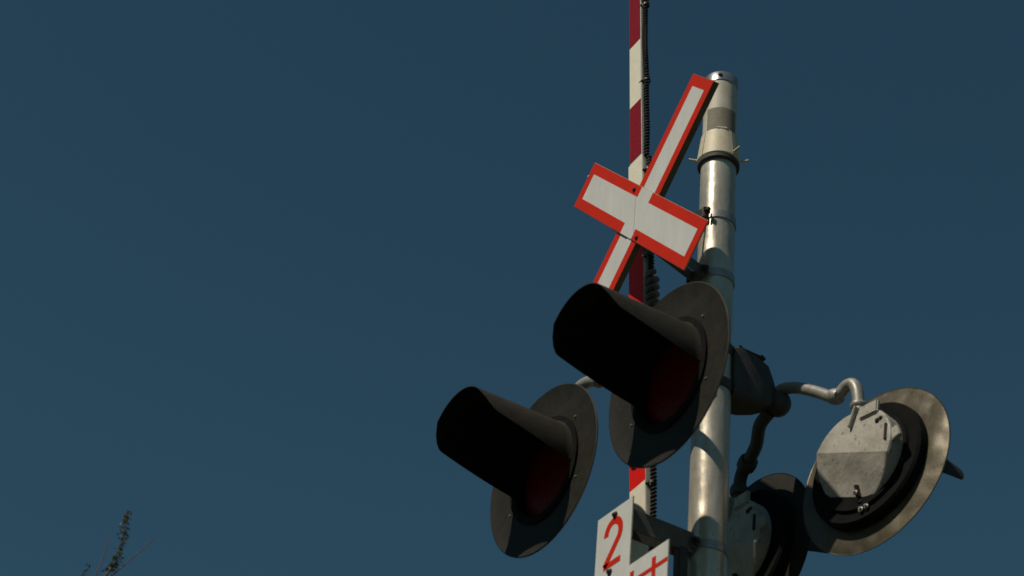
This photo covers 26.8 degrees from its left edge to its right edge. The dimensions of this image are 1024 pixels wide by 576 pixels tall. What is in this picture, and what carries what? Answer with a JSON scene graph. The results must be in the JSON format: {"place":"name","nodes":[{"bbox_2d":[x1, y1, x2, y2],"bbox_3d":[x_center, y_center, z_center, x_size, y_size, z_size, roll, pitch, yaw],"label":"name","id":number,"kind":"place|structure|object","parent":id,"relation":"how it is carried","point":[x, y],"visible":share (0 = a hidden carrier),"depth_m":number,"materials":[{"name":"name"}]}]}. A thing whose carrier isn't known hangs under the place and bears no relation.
{"place":"outdoors","nodes":[
{"label":"outdoors","id":0,"kind":"place"},
{"bbox_2d":[0,0,1023,575],"label":"sky","id":1,"kind":"structure","parent":0,"point":[254,254],"materials":[{"name":"blue"}]},
{"label":"ground","id":2,"kind":"structure","parent":0,"visible":0},
{"bbox_2d":[81,509,156,575],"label":"tree","id":3,"kind":"object","parent":2,"relation":"on","point":[115,565],"visible":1,"depth_m":20.44,"materials":[{"name":"green plant"}]},
{"bbox_2d":[575,71,866,575],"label":"signal mast","id":4,"kind":"object","parent":2,"relation":"on","point":[747,386],"visible":0.61,"depth_m":7.94,"materials":[{"name":"metal"}]},
{"bbox_2d":[436,383,597,557],"bbox_3d":[0.009,0.613,7.748,0.505,0.670,0.670,24,-40,-26],"label":"crossing light","id":5,"kind":"object","parent":4,"relation":"attached to","point":[532,465],"visible":1,"depth_m":7.82,"materials":[{"name":"black paint"}]},
{"bbox_2d":[552,281,729,468],"bbox_3d":[0.421,0.245,7.195,0.505,0.670,0.670,24,-40,-25],"label":"crossing light","id":6,"kind":"object","parent":4,"relation":"attached to","point":[657,369],"visible":1,"depth_m":7.26,"materials":[{"name":"black paint"}]},
{"bbox_2d":[574,74,735,291],"bbox_3d":[0.637,-0.182,8.227,0.436,0.983,0.983,24,-40,-23],"label":"crossbuck sign","id":7,"kind":"object","parent":4,"relation":"attached to","point":[647,215],"visible":0.76,"depth_m":8.11,"materials":[{"name":"metal"}]},
{"bbox_2d":[595,496,728,575],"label":"track count sign","id":8,"kind":"object","parent":4,"relation":"attached to","point":[622,526],"visible":0.88,"depth_m":7.33,"materials":[{"name":"metal"}]},
{"bbox_2d":[727,473,828,575],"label":"crossing light","id":9,"kind":"object","parent":4,"relation":"attached to","point":[768,535],"visible":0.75,"depth_m":7.99,"materials":[{"name":"black paint"}]},
{"bbox_2d":[803,387,963,555],"bbox_3d":[1.323,0.676,7.566,0.435,0.670,0.670,35,-45,-26],"label":"crossing light","id":10,"kind":"object","parent":4,"relation":"attached to","point":[882,464],"visible":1,"depth_m":7.42,"materials":[{"name":"black paint"}]},
{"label":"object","id":11,"kind":"object","parent":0,"visible":0},
{"bbox_2d":[629,0,659,563],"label":"boom barrier","id":12,"kind":"object","parent":11,"relation":"attached to","point":[644,286],"visible":0.45,"depth_m":8.82,"materials":[{"name":"metal"}]}
]}

